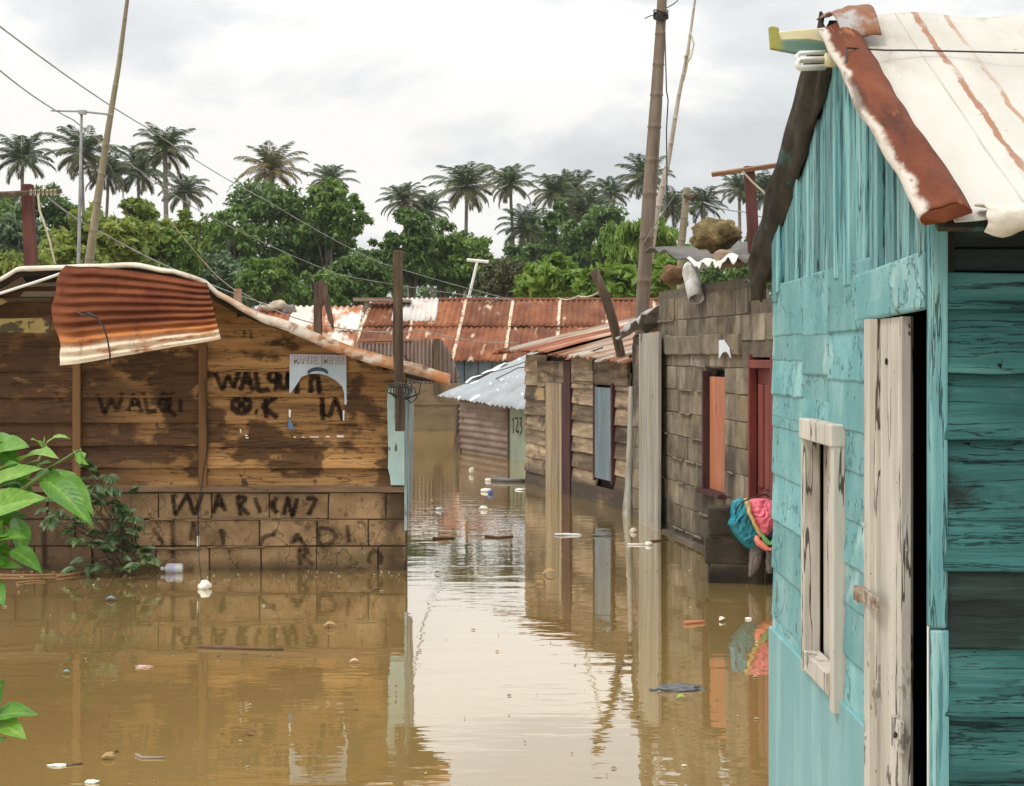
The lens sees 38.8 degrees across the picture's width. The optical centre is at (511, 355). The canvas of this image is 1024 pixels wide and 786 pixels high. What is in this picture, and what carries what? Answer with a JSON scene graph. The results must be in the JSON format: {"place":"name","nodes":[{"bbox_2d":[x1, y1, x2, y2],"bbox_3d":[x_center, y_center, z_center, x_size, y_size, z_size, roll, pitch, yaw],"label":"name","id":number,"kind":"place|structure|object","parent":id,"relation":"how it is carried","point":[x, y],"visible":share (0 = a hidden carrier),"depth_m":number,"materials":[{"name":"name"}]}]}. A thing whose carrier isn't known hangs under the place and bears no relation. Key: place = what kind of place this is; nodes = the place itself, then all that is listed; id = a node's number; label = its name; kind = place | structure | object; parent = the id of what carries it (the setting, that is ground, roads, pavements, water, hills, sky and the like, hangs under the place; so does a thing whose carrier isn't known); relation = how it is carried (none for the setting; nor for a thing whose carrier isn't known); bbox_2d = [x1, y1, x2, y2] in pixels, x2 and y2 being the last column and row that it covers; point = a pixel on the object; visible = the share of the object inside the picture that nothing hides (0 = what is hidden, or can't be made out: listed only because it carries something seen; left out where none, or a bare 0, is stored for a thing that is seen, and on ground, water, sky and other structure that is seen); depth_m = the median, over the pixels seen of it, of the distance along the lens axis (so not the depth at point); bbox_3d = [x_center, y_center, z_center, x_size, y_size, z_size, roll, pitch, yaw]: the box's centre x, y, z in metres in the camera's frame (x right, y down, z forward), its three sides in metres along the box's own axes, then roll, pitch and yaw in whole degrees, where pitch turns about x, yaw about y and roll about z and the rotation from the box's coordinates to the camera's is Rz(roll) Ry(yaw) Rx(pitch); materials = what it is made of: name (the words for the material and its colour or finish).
{"place":"outdoors","nodes":[
{"label":"outdoors","id":0,"kind":"place"},
{"bbox_2d":[0,70,517,300],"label":"cable","id":1,"kind":"object","parent":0,"point":[3,73],"visible":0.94,"depth_m":24.64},
{"bbox_2d":[0,431,772,785],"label":"water","id":2,"kind":"structure","parent":0,"point":[540,649],"depth_m":7.55,"materials":[{"name":"liquid"}]},
{"bbox_2d":[0,679,37,742],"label":"leafy sprig","id":3,"kind":"object","parent":2,"relation":"on","point":[10,723],"visible":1,"depth_m":2.69,"materials":[{"name":"green plant"}]},
{"bbox_2d":[0,432,93,606],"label":"leafy plant","id":4,"kind":"object","parent":2,"relation":"in","point":[67,490],"visible":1,"depth_m":3.19,"materials":[{"name":"green plant"}]},
{"bbox_2d":[34,459,161,576],"bbox_3d":[-2.941,1.210,10.595,0.943,0.971,0.741,0,0,0],"label":"bush","id":5,"kind":"object","parent":2,"relation":"in","point":[119,510],"visible":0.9,"depth_m":10.46,"materials":[{"name":"green plant"}]},
{"bbox_2d":[84,0,128,263],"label":"leaning bamboo pole","id":6,"kind":"object","parent":2,"relation":"in","point":[92,238],"visible":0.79,"depth_m":15.97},
{"bbox_2d":[161,563,183,572],"bbox_3d":[-2.494,1.560,10.678,0.160,0.078,0.078,0,0,-6],"label":"plastic bottle","id":7,"kind":"object","parent":2,"relation":"on","point":[173,568],"visible":1,"depth_m":10.65,"materials":[{"name":"white plastic"}]},
{"bbox_2d":[0,262,450,570],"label":"plank house","id":8,"kind":"structure","parent":2,"relation":"on","point":[108,368],"depth_m":10.77,"materials":[{"name":"brown wood"}]},
{"bbox_2d":[0,184,61,265],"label":"service post","id":9,"kind":"object","parent":8,"relation":"attached to","point":[27,193],"visible":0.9,"depth_m":13.55,"materials":[{"name":"wood"}]},
{"bbox_2d":[48,197,266,303],"bbox_3d":[-5.034,-1.341,24.003,0.252,0.369,20.041,0,0,-3],"label":"cable","id":10,"kind":"object","parent":9,"relation":"attached to","point":[59,206],"visible":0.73,"depth_m":17.67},
{"bbox_2d":[51,110,112,263],"bbox_3d":[-4.256,-0.522,14.376,0.610,3.820,0.081,0,0,0],"label":"aerial mast","id":11,"kind":"object","parent":8,"relation":"attached to","point":[81,113],"visible":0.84,"depth_m":14.39,"materials":[{"name":"grey metal"}]},
{"bbox_2d":[198,380,208,578],"bbox_3d":[-2.256,0.891,10.539,0.076,1.424,0.370,0,0,-4],"label":"string","id":12,"kind":"object","parent":8,"relation":"hanging from","point":[202,480],"visible":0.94,"depth_m":10.70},
{"bbox_2d":[240,354,346,438],"bbox_3d":[-1.615,0.300,10.750,0.789,0.624,0.006,0,0,0],"label":"poster","id":13,"kind":"object","parent":8,"relation":"attached to","point":[331,366],"visible":1,"depth_m":10.75,"materials":[{"name":"white paper"}]},
{"bbox_2d":[314,280,333,334],"bbox_3d":[-1.827,0.302,14.156,0.257,2.081,0.102,0,0,35],"label":"split post","id":14,"kind":"object","parent":8,"relation":"attached to","point":[321,297],"visible":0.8,"depth_m":14.14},
{"bbox_2d":[387,250,420,430],"bbox_3d":[-0.761,-0.104,10.288,0.240,1.276,0.154,0,0,0],"label":"wooden post","id":15,"kind":"object","parent":8,"relation":"attached to","point":[400,385],"visible":1,"depth_m":10.29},
{"bbox_2d":[234,289,241,302],"bbox_3d":[-4.142,0.226,22.000,0.111,2.481,0.100,0,0,0],"label":"short post","id":16,"kind":"object","parent":2,"relation":"on","point":[238,295],"visible":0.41,"depth_m":21.95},
{"bbox_2d":[242,292,517,342],"bbox_3d":[-2.267,-0.643,28.093,0.574,0.713,12.742,0,0,20],"label":"cable","id":17,"kind":"object","parent":16,"relation":"attached to","point":[368,331],"visible":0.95,"depth_m":26.78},
{"bbox_2d":[197,644,282,649],"bbox_3d":[-1.473,1.583,7.891,0.479,0.024,0.027,0,0,8],"label":"long stick","id":18,"kind":"object","parent":2,"relation":"on","point":[232,647],"visible":1,"depth_m":7.88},
{"bbox_2d":[257,305,362,346],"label":"patched roof house","id":19,"kind":"structure","parent":2,"relation":"on","point":[347,317],"depth_m":33.99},
{"bbox_2d":[0,458,758,784],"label":"floating flecks","id":20,"kind":"object","parent":2,"relation":"on","point":[333,645],"visible":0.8,"depth_m":9.74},
{"bbox_2d":[356,338,460,430],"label":"corrugated shed","id":21,"kind":"structure","parent":2,"relation":"in","point":[433,411],"depth_m":30.87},
{"bbox_2d":[454,404,461,450],"bbox_3d":[-0.891,1.312,24.324,0.175,1.001,0.301,0,0,0],"label":"porch post","id":22,"kind":"object","parent":2,"relation":"in","point":[457,443],"visible":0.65,"depth_m":24.33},
{"bbox_2d":[437,352,537,461],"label":"zinc roof shack","id":23,"kind":"structure","parent":2,"relation":"in","point":[491,413],"depth_m":23.26,"materials":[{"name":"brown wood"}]},
{"bbox_2d":[353,298,658,384],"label":"long rust roof house","id":24,"kind":"structure","parent":2,"relation":"on","point":[488,320],"depth_m":37.06,"materials":[{"name":"brown metal"}]},
{"bbox_2d":[0,26,557,310],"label":"cable","id":25,"kind":"object","parent":24,"relation":"attached to","point":[14,37],"visible":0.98,"depth_m":21.42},
{"bbox_2d":[490,316,658,509],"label":"timber shack","id":26,"kind":"structure","parent":2,"relation":"on","point":[576,405],"depth_m":16.48,"materials":[{"name":"beige wood"}]},
{"bbox_2d":[545,382,560,492],"bbox_3d":[0.497,1.080,17.158,0.040,1.619,0.582,0,0,-17],"label":"plank door","id":27,"kind":"structure","parent":26,"relation":"in","point":[552,389],"depth_m":17.14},
{"bbox_2d":[590,268,624,357],"bbox_3d":[1.044,-0.300,15.053,0.494,1.202,0.135,0,0,-21],"label":"leaning pole","id":28,"kind":"object","parent":26,"relation":"on","point":[605,297],"visible":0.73,"depth_m":15.00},
{"bbox_2d":[652,0,695,262],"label":"thin bamboo pole","id":29,"kind":"object","parent":26,"relation":"on","point":[660,195],"visible":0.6,"depth_m":16.98,"materials":[{"name":"wood"}]},
{"bbox_2d":[622,386,632,515],"bbox_3d":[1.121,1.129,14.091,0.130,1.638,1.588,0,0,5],"label":"thin plank","id":30,"kind":"object","parent":2,"relation":"in","point":[627,509],"visible":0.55,"depth_m":14.72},
{"bbox_2d":[634,0,677,334],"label":"bamboo pole","id":31,"kind":"object","parent":2,"relation":"in","point":[660,15],"visible":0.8,"depth_m":15.54,"materials":[{"name":"wood"}]},
{"bbox_2d":[664,32,668,209],"bbox_3d":[1.644,-2.497,15.500,0.048,1.895,0.013,0,0,0],"label":"cable","id":32,"kind":"object","parent":31,"relation":"hanging from","point":[666,121],"visible":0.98,"depth_m":15.50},
{"bbox_2d":[615,241,772,550],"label":"block house","id":33,"kind":"structure","parent":2,"relation":"on","point":[716,394],"depth_m":11.96,"materials":[{"name":"grey concrete"}]},
{"bbox_2d":[639,333,661,531],"bbox_3d":[1.278,0.840,13.511,0.036,2.100,0.724,0,0,-9],"label":"plank","id":34,"kind":"object","parent":33,"relation":"on","point":[649,430],"visible":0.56,"depth_m":13.43,"materials":[{"name":"wood"}]},
{"bbox_2d":[660,264,683,285],"bbox_3d":[1.560,-0.777,14.002,0.274,0.208,0.254,0,0,0],"label":"rock","id":35,"kind":"object","parent":33,"relation":"on","point":[671,275],"visible":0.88,"depth_m":13.91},
{"bbox_2d":[677,187,698,288],"bbox_3d":[1.761,-0.979,14.454,0.264,1.399,0.111,0,0,39],"label":"bamboo stake","id":36,"kind":"object","parent":33,"relation":"on","point":[686,197],"visible":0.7,"depth_m":14.47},
{"bbox_2d":[689,217,742,253],"bbox_3d":[1.646,-0.974,11.742,0.429,0.306,0.384,0,0,8],"label":"rock","id":37,"kind":"object","parent":33,"relation":"on","point":[711,235],"visible":0.93,"depth_m":11.63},
{"bbox_2d":[714,249,745,267],"bbox_3d":[1.697,-0.758,11.350,0.232,0.135,0.180,0,0,0],"label":"broken block","id":38,"kind":"object","parent":33,"relation":"on","point":[720,254],"depth_m":11.26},
{"bbox_2d":[711,163,775,253],"bbox_3d":[1.861,-0.279,11.466,0.585,2.498,0.147,0,0,0],"label":"red post","id":39,"kind":"object","parent":33,"relation":"attached to","point":[750,184],"visible":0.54,"depth_m":11.46,"materials":[{"name":"wood"}]},
{"bbox_2d":[748,354,772,499],"bbox_3d":[1.839,0.990,10.554,0.110,2.000,0.620,0,0,-9],"label":"door","id":40,"kind":"structure","parent":33,"relation":"in","point":[765,398],"depth_m":10.69,"materials":[{"name":"red paint"}]},
{"bbox_2d":[704,505,772,583],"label":"block pier","id":41,"kind":"structure","parent":2,"relation":"in","point":[726,555],"depth_m":10.17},
{"bbox_2d":[728,498,772,550],"bbox_3d":[1.678,1.165,10.072,0.369,0.375,0.254,0,0,6],"label":"cloth bundle","id":42,"kind":"object","parent":41,"relation":"on","point":[750,523],"visible":0.81,"depth_m":10.01,"materials":[{"name":"multicoloured fabric"}]},
{"bbox_2d":[748,545,772,576],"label":"grey trousers","id":43,"kind":"object","parent":41,"relation":"hanging from","point":[755,556],"visible":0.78,"depth_m":10.06,"materials":[{"name":"fabric"}]},
{"bbox_2d":[747,4,1023,785],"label":"turquoise house","id":44,"kind":"structure","parent":2,"relation":"in","point":[886,256],"depth_m":3.62,"materials":[{"name":"teal wood"}]},
{"bbox_2d":[768,26,827,53],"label":"ridge beam","id":45,"kind":"structure","parent":44,"relation":"attached to","point":[793,41],"depth_m":4.05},
{"bbox_2d":[795,50,836,70],"bbox_3d":[0.857,-0.821,4.029,0.142,0.056,0.059,0,0,0],"label":"bulb","id":46,"kind":"object","parent":44,"relation":"attached to","point":[826,59],"visible":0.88,"depth_m":4.03,"materials":[{"name":"white glass"}]},
{"bbox_2d":[799,418,845,713],"bbox_3d":[0.917,0.587,4.218,0.085,0.796,0.452,0,0,0],"label":"window","id":47,"kind":"structure","parent":44,"relation":"in","point":[827,669],"depth_m":4.31,"materials":[{"name":"beige paint"}]},
{"bbox_2d":[853,316,912,785],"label":"door","id":48,"kind":"structure","parent":44,"relation":"in","point":[886,595],"depth_m":3.54,"materials":[{"name":"beige paint"}]},
{"bbox_2d":[205,247,771,320],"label":"distant woods","id":49,"kind":"object","parent":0,"point":[424,293],"visible":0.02,"depth_m":167.48,"materials":[{"name":"green plant"}]},
{"bbox_2d":[0,0,1023,323],"label":"sky","id":50,"kind":"structure","parent":0,"point":[390,92],"materials":[{"name":"white"}]},
{"bbox_2d":[649,683,706,691],"bbox_3d":[0.789,1.586,6.928,0.284,0.051,0.103,0,0,-4],"label":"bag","id":51,"kind":"object","parent":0,"point":[678,687],"visible":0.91,"depth_m":6.91,"materials":[{"name":"grey plastic"}]},
{"bbox_3d":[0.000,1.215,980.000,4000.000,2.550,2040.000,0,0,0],"label":"ground","id":52,"kind":"structure","parent":0,"visible":0},
{"bbox_2d":[0,211,48,254],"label":"broadleaf tree","id":53,"kind":"object","parent":52,"relation":"on","point":[11,235],"visible":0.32,"depth_m":61.43,"materials":[{"name":"green plant"}]},
{"bbox_2d":[0,249,53,276],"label":"bush","id":54,"kind":"object","parent":52,"relation":"on","point":[8,262],"visible":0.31,"depth_m":39.41,"materials":[{"name":"green plant"}]},
{"bbox_2d":[0,132,56,202],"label":"coconut palm","id":55,"kind":"object","parent":52,"relation":"on","point":[24,155],"visible":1,"depth_m":117.73,"materials":[{"name":"green plant"}]},
{"bbox_2d":[0,181,81,249],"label":"broadleaf tree","id":56,"kind":"object","parent":52,"relation":"on","point":[54,214],"visible":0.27,"depth_m":75.32,"materials":[{"name":"green plant"}]},
{"bbox_2d":[38,243,113,264],"bbox_3d":[-13.373,-0.392,44.049,2.612,6.070,2.410,0,0,-33],"label":"bush","id":57,"kind":"object","parent":52,"relation":"on","point":[66,255],"visible":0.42,"depth_m":43.22,"materials":[{"name":"green plant"}]},
{"bbox_2d":[43,124,126,214],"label":"coconut palm","id":58,"kind":"object","parent":52,"relation":"on","point":[90,144],"visible":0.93,"depth_m":119.68,"materials":[{"name":"green plant"}]},
{"bbox_2d":[37,201,170,262],"bbox_3d":[-14.697,-1.860,52.079,4.659,7.435,3.527,0,0,0],"label":"almond tree","id":59,"kind":"object","parent":52,"relation":"on","point":[127,231],"visible":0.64,"depth_m":51.21,"materials":[{"name":"green plant"}]},
{"bbox_2d":[78,149,144,216],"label":"coconut palm","id":60,"kind":"object","parent":52,"relation":"on","point":[113,163],"visible":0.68,"depth_m":123.89,"materials":[{"name":"green plant"}]},
{"bbox_2d":[106,145,169,196],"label":"coconut palm","id":61,"kind":"object","parent":52,"relation":"on","point":[140,161],"visible":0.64,"depth_m":127.53,"materials":[{"name":"green plant"}]},
{"bbox_2d":[117,196,173,230],"bbox_3d":[-15.340,-2.663,60.090,2.768,7.923,2.955,0,0,-32],"label":"almond tree","id":62,"kind":"object","parent":52,"relation":"on","point":[145,211],"visible":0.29,"depth_m":59.78,"materials":[{"name":"green plant"}]},
{"bbox_2d":[131,122,198,217],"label":"coconut palm","id":63,"kind":"object","parent":52,"relation":"on","point":[167,148],"visible":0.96,"depth_m":83.88,"materials":[{"name":"green plant"}]},
{"bbox_2d":[141,223,204,275],"bbox_3d":[-13.964,-2.015,58.074,3.308,6.618,2.931,0,0,0],"label":"broadleaf tree","id":64,"kind":"object","parent":52,"relation":"on","point":[177,249],"visible":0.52,"depth_m":57.28,"materials":[{"name":"green plant"}]},
{"bbox_2d":[153,171,217,212],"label":"coconut palm","id":65,"kind":"object","parent":52,"relation":"on","point":[184,190],"visible":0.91,"depth_m":131.59,"materials":[{"name":"green plant"}]},
{"bbox_2d":[160,207,211,276],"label":"broadleaf tree","id":66,"kind":"object","parent":52,"relation":"on","point":[184,222],"visible":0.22,"depth_m":65.83,"materials":[{"name":"green plant"}]},
{"bbox_2d":[196,246,246,297],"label":"grey green tree","id":67,"kind":"object","parent":52,"relation":"on","point":[223,267],"visible":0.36,"depth_m":69.04,"materials":[{"name":"green plant"}]},
{"bbox_2d":[201,203,262,297],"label":"broadleaf tree","id":68,"kind":"object","parent":52,"relation":"on","point":[216,233],"visible":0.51,"depth_m":79.49,"materials":[{"name":"green plant"}]},
{"bbox_2d":[232,254,304,305],"bbox_3d":[-10.728,-1.583,64.010,2.799,5.742,2.708,0,0,31],"label":"tree","id":69,"kind":"object","parent":52,"relation":"on","point":[258,279],"visible":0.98,"depth_m":63.38,"materials":[{"name":"green plant"}]},
{"bbox_2d":[233,140,308,244],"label":"coconut palm","id":70,"kind":"object","parent":52,"relation":"on","point":[272,163],"visible":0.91,"depth_m":105.63,"materials":[{"name":"green plant"}]},
{"bbox_2d":[197,177,354,288],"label":"broadleaf tree","id":71,"kind":"object","parent":52,"relation":"on","point":[257,211],"visible":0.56,"depth_m":82.37,"materials":[{"name":"green plant"}]},
{"bbox_2d":[292,267,350,306],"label":"tree","id":72,"kind":"object","parent":52,"relation":"on","point":[335,283],"visible":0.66,"depth_m":65.43,"materials":[{"name":"green plant"}]},
{"bbox_2d":[290,175,368,268],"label":"broadleaf tree","id":73,"kind":"object","parent":52,"relation":"on","point":[323,202],"visible":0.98,"depth_m":81.34,"materials":[{"name":"green plant"}]},
{"bbox_2d":[301,164,360,192],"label":"coconut palm","id":74,"kind":"object","parent":52,"relation":"on","point":[332,171],"visible":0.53,"depth_m":111.69,"materials":[{"name":"green plant"}]},
{"bbox_2d":[325,192,374,330],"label":"broadleaf tree","id":75,"kind":"object","parent":52,"relation":"on","point":[355,200],"visible":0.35,"depth_m":82.61,"materials":[{"name":"green plant"}]},
{"bbox_2d":[326,254,392,308],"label":"tree","id":76,"kind":"object","parent":52,"relation":"on","point":[371,269],"visible":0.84,"depth_m":69.20,"materials":[{"name":"green plant"}]},
{"bbox_2d":[348,238,392,294],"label":"broadleaf tree","id":77,"kind":"object","parent":52,"relation":"on","point":[377,253],"visible":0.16,"depth_m":95.52,"materials":[{"name":"green plant"}]},
{"bbox_2d":[375,181,432,297],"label":"coconut palm","id":78,"kind":"object","parent":52,"relation":"on","point":[404,194],"visible":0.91,"depth_m":119.62,"materials":[{"name":"green plant"}]},
{"bbox_2d":[381,206,439,297],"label":"tree","id":79,"kind":"object","parent":52,"relation":"on","point":[414,239],"visible":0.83,"depth_m":77.28,"materials":[{"name":"green plant"}]},
{"bbox_2d":[411,189,451,297],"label":"coconut palm","id":80,"kind":"object","parent":52,"relation":"on","point":[428,205],"visible":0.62,"depth_m":121.60,"materials":[{"name":"green plant"}]},
{"bbox_2d":[420,216,475,297],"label":"broadleaf tree","id":81,"kind":"object","parent":52,"relation":"on","point":[443,224],"visible":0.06,"depth_m":91.42,"materials":[{"name":"green plant"}]},
{"bbox_2d":[427,229,497,297],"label":"broadleaf tree","id":82,"kind":"object","parent":52,"relation":"on","point":[455,250],"visible":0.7,"depth_m":79.08,"materials":[{"name":"green plant"}]},
{"bbox_2d":[422,161,507,297],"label":"coconut palm","id":83,"kind":"object","parent":52,"relation":"on","point":[469,191],"visible":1,"depth_m":111.40,"materials":[{"name":"green plant"}]},
{"bbox_2d":[468,256,527,297],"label":"thin leaved tree","id":84,"kind":"object","parent":52,"relation":"on","point":[496,281],"visible":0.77,"depth_m":65.58,"materials":[{"name":"green plant"}]},
{"bbox_2d":[482,163,541,244],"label":"coconut palm","id":85,"kind":"object","parent":52,"relation":"on","point":[507,183],"visible":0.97,"depth_m":117.53,"materials":[{"name":"green plant"}]},
{"bbox_2d":[494,202,553,247],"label":"coconut palm","id":86,"kind":"object","parent":52,"relation":"on","point":[525,221],"visible":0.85,"depth_m":115.39,"materials":[{"name":"green plant"}]},
{"bbox_2d":[494,241,557,297],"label":"broadleaf tree","id":87,"kind":"object","parent":52,"relation":"on","point":[529,253],"visible":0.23,"depth_m":99.71,"materials":[{"name":"green plant"}]},
{"bbox_2d":[509,252,581,297],"bbox_3d":[1.537,-0.642,49.969,3.348,5.866,2.943,0,0,0],"label":"almond shrub","id":88,"kind":"object","parent":52,"relation":"on","point":[555,275],"visible":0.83,"depth_m":49.26,"materials":[{"name":"green plant"}]},
{"bbox_2d":[528,171,581,233],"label":"coconut palm","id":89,"kind":"object","parent":52,"relation":"on","point":[559,184],"visible":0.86,"depth_m":123.45,"materials":[{"name":"green plant"}]},
{"bbox_2d":[534,200,575,256],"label":"broadleaf tree","id":90,"kind":"object","parent":52,"relation":"on","point":[552,220],"visible":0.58,"depth_m":107.44,"materials":[{"name":"green plant"}]},
{"bbox_2d":[538,169,603,297],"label":"coconut palm","id":91,"kind":"object","parent":52,"relation":"on","point":[580,189],"visible":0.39,"depth_m":127.61,"materials":[{"name":"green plant"}]},
{"bbox_2d":[555,183,622,241],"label":"coconut palm","id":92,"kind":"object","parent":52,"relation":"on","point":[582,206],"visible":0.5,"depth_m":109.54,"materials":[{"name":"green plant"}]},
{"bbox_2d":[557,203,629,272],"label":"broadleaf tree","id":93,"kind":"object","parent":52,"relation":"on","point":[577,241],"visible":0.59,"depth_m":99.11,"materials":[{"name":"green plant"}]},
{"bbox_2d":[591,219,620,264],"bbox_3d":[4.373,-2.194,59.948,2.444,6.974,2.708,0,0,-33],"label":"mango tree","id":94,"kind":"object","parent":52,"relation":"on","point":[607,235],"visible":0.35,"depth_m":59.67,"materials":[{"name":"green plant"}]},
{"bbox_2d":[586,176,634,282],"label":"coconut palm","id":95,"kind":"object","parent":52,"relation":"on","point":[613,189],"visible":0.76,"depth_m":129.66,"materials":[{"name":"green plant"}]},
{"bbox_2d":[570,260,658,297],"bbox_3d":[3.536,-0.227,46.915,3.372,5.746,2.895,0,0,0],"label":"almond shrub","id":96,"kind":"object","parent":52,"relation":"on","point":[623,278],"visible":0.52,"depth_m":46.30,"materials":[{"name":"green plant"}]},
{"bbox_2d":[613,153,675,199],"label":"coconut palm","id":97,"kind":"object","parent":52,"relation":"on","point":[639,169],"visible":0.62,"depth_m":121.74,"materials":[{"name":"green plant"}]},
{"bbox_2d":[604,216,685,269],"bbox_3d":[5.460,-2.186,57.932,3.651,6.975,2.879,0,0,0],"label":"mango tree","id":98,"kind":"object","parent":52,"relation":"on","point":[625,251],"visible":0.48,"depth_m":57.40,"materials":[{"name":"green plant"}]},
{"bbox_2d":[650,254,701,293],"bbox_3d":[4.826,-0.237,43.984,1.774,5.775,2.633,0,0,0],"label":"almond shrub","id":99,"kind":"object","parent":52,"relation":"on","point":[659,263],"visible":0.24,"depth_m":43.82,"materials":[{"name":"green plant"}]},
{"bbox_2d":[656,185,695,228],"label":"coconut palm","id":100,"kind":"object","parent":52,"relation":"on","point":[673,210],"visible":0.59,"depth_m":133.56,"materials":[{"name":"green plant"}]},
{"bbox_2d":[675,186,727,268],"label":"coconut palm","id":101,"kind":"object","parent":52,"relation":"on","point":[697,203],"visible":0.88,"depth_m":119.84,"materials":[{"name":"green plant"}]},
{"bbox_2d":[685,243,731,284],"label":"broadleaf tree","id":102,"kind":"object","parent":52,"relation":"on","point":[711,274],"visible":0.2,"depth_m":88.60,"materials":[{"name":"green plant"}]},
{"bbox_2d":[711,173,764,241],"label":"coconut palm","id":103,"kind":"object","parent":52,"relation":"on","point":[738,191],"visible":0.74,"depth_m":117.88,"materials":[{"name":"green plant"}]},
{"bbox_2d":[723,233,771,291],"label":"broadleaf tree","id":104,"kind":"object","parent":52,"relation":"on","point":[739,273],"visible":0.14,"depth_m":85.20,"materials":[{"name":"green plant"}]},
{"bbox_2d":[739,169,770,298],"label":"coconut palm","id":105,"kind":"object","parent":52,"relation":"on","point":[763,181],"visible":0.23,"depth_m":121.38,"materials":[{"name":"green plant"}]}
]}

